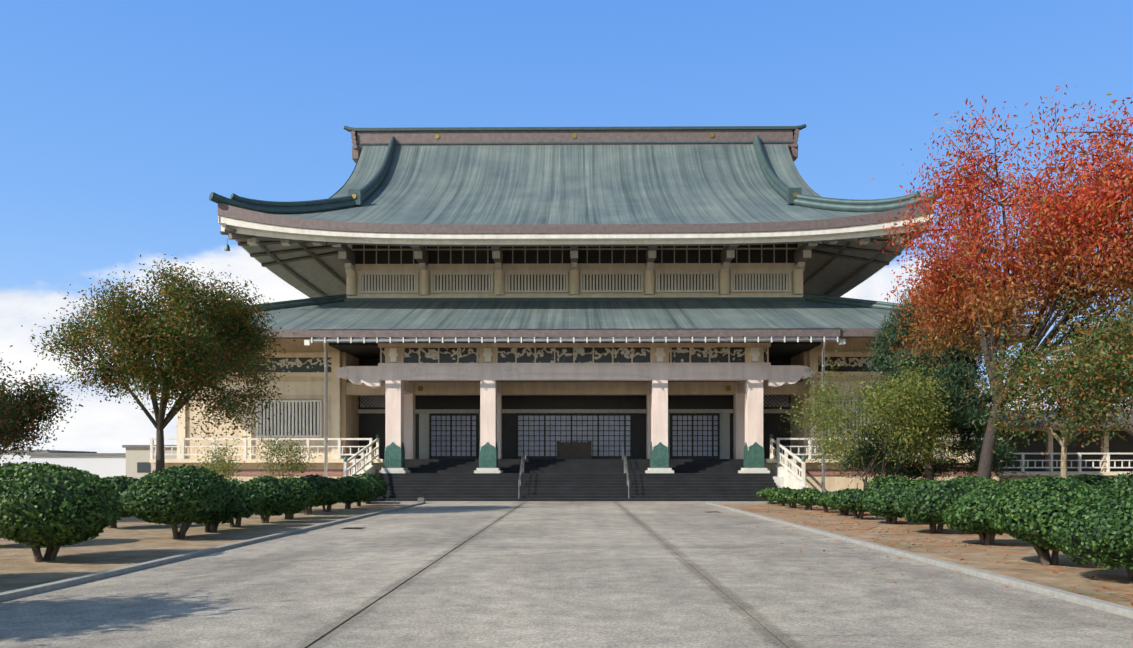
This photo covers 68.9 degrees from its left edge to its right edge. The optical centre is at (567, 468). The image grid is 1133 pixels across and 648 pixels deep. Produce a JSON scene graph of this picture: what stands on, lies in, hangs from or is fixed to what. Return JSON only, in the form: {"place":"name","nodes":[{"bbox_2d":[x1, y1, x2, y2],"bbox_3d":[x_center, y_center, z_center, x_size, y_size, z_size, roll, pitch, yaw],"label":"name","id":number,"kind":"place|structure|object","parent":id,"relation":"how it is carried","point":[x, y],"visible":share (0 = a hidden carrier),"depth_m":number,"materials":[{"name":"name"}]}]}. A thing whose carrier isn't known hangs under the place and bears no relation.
{"place":"outdoors","nodes":[
{"label":"outdoors","id":0,"kind":"place"},
{"bbox_2d":[0,445,176,478],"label":"distant buildings","id":1,"kind":"structure","parent":0,"point":[133,461],"depth_m":118.35,"materials":[{"name":"white"}]},
{"bbox_2d":[0,504,1132,607],"bbox_3d":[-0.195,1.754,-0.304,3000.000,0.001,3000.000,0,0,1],"label":"ground","id":2,"kind":"structure","parent":0,"point":[131,540],"depth_m":18.33,"materials":[{"name":"soil"}]},
{"bbox_2d":[0,352,82,464],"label":"tree","id":3,"kind":"object","parent":2,"relation":"on","point":[16,411],"visible":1,"depth_m":27.34,"materials":[{"name":"plant"}]},
{"bbox_2d":[0,461,122,561],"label":"bush","id":4,"kind":"object","parent":2,"relation":"on","point":[54,508],"visible":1,"depth_m":14.99,"materials":[{"name":"green plant"}]},
{"bbox_2d":[99,475,138,527],"bbox_3d":[-13.271,0.987,24.192,1.980,1.584,2.252,0,0,1],"label":"bush","id":5,"kind":"object","parent":2,"relation":"on","point":[121,483],"visible":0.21,"depth_m":23.98,"materials":[{"name":"green plant"}]},
{"bbox_2d":[9,254,295,472],"bbox_3d":[-14.498,-2.917,29.608,8.470,9.368,7.790,0,0,1],"label":"tree","id":6,"kind":"object","parent":2,"relation":"on","point":[225,334],"visible":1,"depth_m":28.76,"materials":[{"name":"green plant"}]},
{"bbox_2d":[120,464,232,538],"bbox_3d":[-9.738,0.828,20.636,2.455,1.918,2.689,0,0,1],"label":"bush","id":7,"kind":"object","parent":2,"relation":"on","point":[173,496],"visible":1,"depth_m":19.87,"materials":[{"name":"green plant"}]},
{"bbox_2d":[192,482,245,532],"bbox_3d":[-9.848,1.052,22.751,1.878,1.461,1.865,0,0,1],"label":"bush","id":8,"kind":"object","parent":2,"relation":"on","point":[235,504],"visible":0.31,"depth_m":22.58,"materials":[{"name":"green plant"}]},
{"bbox_2d":[196,435,251,480],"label":"shrub","id":9,"kind":"object","parent":2,"relation":"on","point":[224,466],"visible":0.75,"depth_m":41.24,"materials":[{"name":"green plant"}]},
{"bbox_2d":[224,478,264,527],"bbox_3d":[-9.924,1.028,24.504,1.826,1.488,1.656,0,0,1],"label":"bush","id":10,"kind":"object","parent":2,"relation":"on","point":[254,495],"visible":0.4,"depth_m":24.27,"materials":[{"name":"green plant"}]},
{"bbox_2d":[245,475,294,522],"bbox_3d":[-9.664,1.004,26.469,1.779,1.571,1.716,0,0,1],"label":"bush","id":11,"kind":"object","parent":2,"relation":"on","point":[278,493],"visible":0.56,"depth_m":26.14,"materials":[{"name":"green plant"}]},
{"bbox_2d":[247,431,320,478],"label":"shrub","id":12,"kind":"object","parent":2,"relation":"on","point":[288,458],"visible":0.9,"depth_m":40.71,"materials":[{"name":"plant"}]},
{"bbox_2d":[279,477,315,518],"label":"bush","id":13,"kind":"object","parent":2,"relation":"on","point":[304,494],"visible":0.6,"depth_m":28.34,"materials":[{"name":"green plant"}]},
{"bbox_2d":[299,474,336,514],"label":"bush","id":14,"kind":"object","parent":2,"relation":"on","point":[324,491],"visible":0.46,"depth_m":31.08,"materials":[{"name":"green plant"}]},
{"bbox_2d":[322,476,346,511],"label":"bush","id":15,"kind":"object","parent":2,"relation":"on","point":[341,490],"visible":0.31,"depth_m":33.51,"materials":[{"name":"green plant"}]},
{"bbox_2d":[336,476,367,508],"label":"bush","id":16,"kind":"object","parent":2,"relation":"on","point":[356,489],"visible":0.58,"depth_m":35.63,"materials":[{"name":"green plant"}]},
{"bbox_2d":[354,477,381,505],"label":"bush","id":17,"kind":"object","parent":2,"relation":"on","point":[373,490],"visible":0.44,"depth_m":37.96,"materials":[{"name":"green plant"}]},
{"bbox_2d":[350,472,387,503],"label":"bush","id":18,"kind":"object","parent":2,"relation":"on","point":[383,482],"visible":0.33,"depth_m":40.73,"materials":[{"name":"green plant"}]},
{"bbox_2d":[0,501,1132,647],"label":"pavement slabs","id":19,"kind":"structure","parent":2,"relation":"on","point":[563,574],"depth_m":11.30,"materials":[{"name":"concrete"}]},
{"bbox_2d":[342,527,365,528],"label":"drain covers","id":20,"kind":"object","parent":19,"relation":"on","point":[354,528],"visible":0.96,"depth_m":23.67,"materials":[{"name":"metal"}]},
{"bbox_2d":[418,497,424,502],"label":"kerb marker","id":21,"kind":"object","parent":19,"relation":"on","point":[421,499],"visible":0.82,"depth_m":40.47,"materials":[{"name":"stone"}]},
{"bbox_2d":[309,505,788,647],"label":"pavement joint","id":22,"kind":"object","parent":19,"relation":"in","point":[658,538],"visible":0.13,"depth_m":11.89,"materials":[{"name":"grey concrete"}]},
{"bbox_2d":[0,502,1132,618],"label":"pavement kerbs","id":23,"kind":"structure","parent":2,"relation":"on","point":[1109,607],"depth_m":14.22,"materials":[{"name":"concrete"}]},
{"bbox_2d":[371,459,776,500],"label":"entrance stairs","id":24,"kind":"structure","parent":2,"relation":"on","point":[578,480],"depth_m":45.34,"materials":[{"name":"grey stone"}]},
{"bbox_2d":[518,443,629,498],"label":"stair handrails","id":25,"kind":"object","parent":24,"relation":"on","point":[523,458],"visible":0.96,"depth_m":46.15,"materials":[{"name":"silver metal"}]},
{"bbox_2d":[335,343,813,472],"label":"temple porch","id":26,"kind":"object","parent":2,"relation":"on","point":[659,366],"visible":1,"depth_m":46.65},
{"bbox_2d":[417,385,730,390],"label":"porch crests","id":27,"kind":"object","parent":26,"relation":"attached to","point":[421,388],"visible":1,"depth_m":50.15,"materials":[{"name":"gold metal"}]},
{"bbox_2d":[557,441,591,458],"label":"offering box","id":28,"kind":"object","parent":26,"relation":"on","point":[573,450],"visible":0.92,"depth_m":50.99,"materials":[{"name":"brown wood"}]},
{"bbox_2d":[149,338,1001,501],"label":"ground floor facade","id":29,"kind":"structure","parent":2,"relation":"on","point":[607,426],"depth_m":50.01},
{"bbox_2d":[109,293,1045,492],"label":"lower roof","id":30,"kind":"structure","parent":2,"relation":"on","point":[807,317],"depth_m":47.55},
{"bbox_2d":[209,124,941,297],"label":"upper roof","id":31,"kind":"structure","parent":30,"relation":"on","point":[619,186],"depth_m":57.75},
{"bbox_2d":[273,230,877,297],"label":"temple upper storey","id":32,"kind":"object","parent":30,"relation":"on","point":[768,270],"visible":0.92,"depth_m":55.06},
{"bbox_2d":[756,488,776,503],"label":"bush","id":33,"kind":"object","parent":2,"relation":"on","point":[762,493],"visible":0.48,"depth_m":40.30,"materials":[{"name":"green plant"}]},
{"bbox_2d":[766,487,791,505],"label":"bush","id":34,"kind":"object","parent":2,"relation":"on","point":[771,497],"visible":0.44,"depth_m":38.38,"materials":[{"name":"green plant"}]},
{"bbox_2d":[774,488,798,507],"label":"bush","id":35,"kind":"object","parent":2,"relation":"on","point":[783,496],"visible":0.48,"depth_m":36.38,"materials":[{"name":"green plant"}]},
{"bbox_2d":[788,487,820,509],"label":"bush","id":36,"kind":"object","parent":2,"relation":"on","point":[804,495],"visible":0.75,"depth_m":34.44,"materials":[{"name":"green plant"}]},
{"bbox_2d":[811,491,830,512],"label":"bush","id":37,"kind":"object","parent":2,"relation":"on","point":[818,499],"visible":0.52,"depth_m":32.62,"materials":[{"name":"green plant"}]},
{"bbox_2d":[824,490,848,515],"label":"bush","id":38,"kind":"object","parent":2,"relation":"on","point":[830,503],"visible":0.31,"depth_m":30.65,"materials":[{"name":"green plant"}]},
{"bbox_2d":[831,488,868,519],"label":"bush","id":39,"kind":"object","parent":2,"relation":"on","point":[848,499],"visible":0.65,"depth_m":28.12,"materials":[{"name":"green plant"}]},
{"bbox_2d":[773,350,962,490],"bbox_3d":[13.689,-1.698,37.224,7.704,6.971,8.244,0,0,1],"label":"olive shrub wood","id":40,"kind":"object","parent":2,"relation":"on","point":[905,398],"visible":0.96,"depth_m":36.22,"materials":[{"name":"green plant"}]},
{"bbox_2d":[862,486,908,523],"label":"bush","id":41,"kind":"object","parent":2,"relation":"on","point":[878,502],"visible":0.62,"depth_m":25.79,"materials":[{"name":"green plant"}]},
{"bbox_2d":[864,474,911,492],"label":"bush","id":42,"kind":"object","parent":2,"relation":"on","point":[883,481],"visible":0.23,"depth_m":32.59,"materials":[{"name":"green plant"}]},
{"bbox_2d":[690,502,1132,606],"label":"fallen leaves","id":43,"kind":"object","parent":2,"relation":"on","point":[903,539],"visible":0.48,"depth_m":20.61,"materials":[{"name":"orange plant"}]},
{"bbox_2d":[897,479,937,487],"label":"bush","id":44,"kind":"object","parent":2,"relation":"on","point":[910,484],"visible":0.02,"depth_m":29.69,"materials":[{"name":"green plant"}]},
{"bbox_2d":[828,280,1030,487],"bbox_3d":[17.436,-3.733,39.637,8.769,11.004,7.728,0,0,1],"label":"pine wood","id":45,"kind":"object","parent":2,"relation":"on","point":[961,422],"visible":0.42,"depth_m":39.03,"materials":[{"name":"green plant"}]},
{"bbox_2d":[894,479,974,533],"bbox_3d":[9.981,1.034,22.371,2.328,1.494,2.022,0,0,1],"label":"bush","id":46,"kind":"object","parent":2,"relation":"on","point":[927,502],"visible":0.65,"depth_m":21.83,"materials":[{"name":"green plant"}]},
{"bbox_2d":[939,485,1010,544],"bbox_3d":[9.662,1.077,18.908,2.038,1.394,1.926,0,0,1],"label":"bush","id":47,"kind":"object","parent":2,"relation":"on","point":[964,513],"visible":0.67,"depth_m":18.61,"materials":[{"name":"green plant"}]},
{"bbox_2d":[950,475,999,488],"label":"bush","id":48,"kind":"object","parent":2,"relation":"on","point":[976,481],"visible":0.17,"depth_m":26.08,"materials":[{"name":"green plant"}]},
{"bbox_2d":[859,85,1132,477],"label":"tree","id":49,"kind":"object","parent":2,"relation":"on","point":[1088,206],"visible":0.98,"depth_m":26.49,"materials":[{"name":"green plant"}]},
{"bbox_2d":[982,479,1033,489],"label":"bush","id":50,"kind":"object","parent":2,"relation":"on","point":[1003,483],"visible":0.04,"depth_m":23.32,"materials":[{"name":"green plant"}]},
{"bbox_2d":[985,474,1098,564],"bbox_3d":[8.838,0.942,14.943,2.174,1.684,2.155,0,0,1],"label":"bush","id":51,"kind":"object","parent":2,"relation":"on","point":[1028,511],"visible":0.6,"depth_m":14.62,"materials":[{"name":"green plant"}]},
{"bbox_2d":[954,281,1132,478],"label":"tree","id":52,"kind":"object","parent":2,"relation":"on","point":[1113,377],"visible":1,"depth_m":22.60,"materials":[{"name":"green plant"}]},
{"bbox_2d":[975,410,1132,481],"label":"covered walkway","id":53,"kind":"structure","parent":2,"relation":"on","point":[1115,458],"depth_m":57.91,"materials":[{"name":"white paint"}]},
{"bbox_2d":[1023,308,1132,444],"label":"tree","id":54,"kind":"object","parent":2,"relation":"on","point":[1130,423],"visible":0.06,"depth_m":39.84,"materials":[{"name":"green plant"}]},
{"bbox_2d":[1046,489,1132,581],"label":"bush","id":55,"kind":"object","parent":2,"relation":"on","point":[1099,530],"visible":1,"depth_m":12.53,"materials":[{"name":"green plant"}]},
{"bbox_2d":[1059,474,1122,485],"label":"bush","id":56,"kind":"object","parent":2,"relation":"on","point":[1087,479],"visible":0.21,"depth_m":25.00,"materials":[{"name":"green plant"}]},
{"bbox_2d":[1085,484,1115,489],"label":"bush","id":57,"kind":"object","parent":2,"relation":"on","point":[1093,486],"visible":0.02,"depth_m":19.91,"materials":[{"name":"green plant"}]},
{"bbox_2d":[1093,472,1132,495],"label":"bush","id":58,"kind":"object","parent":2,"relation":"on","point":[1126,484],"visible":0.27,"depth_m":17.61,"materials":[{"name":"green plant"}]},
{"bbox_2d":[0,0,1132,452],"label":"sky","id":59,"kind":"structure","parent":0,"point":[120,120],"materials":[{"name":"blue"}]}
]}

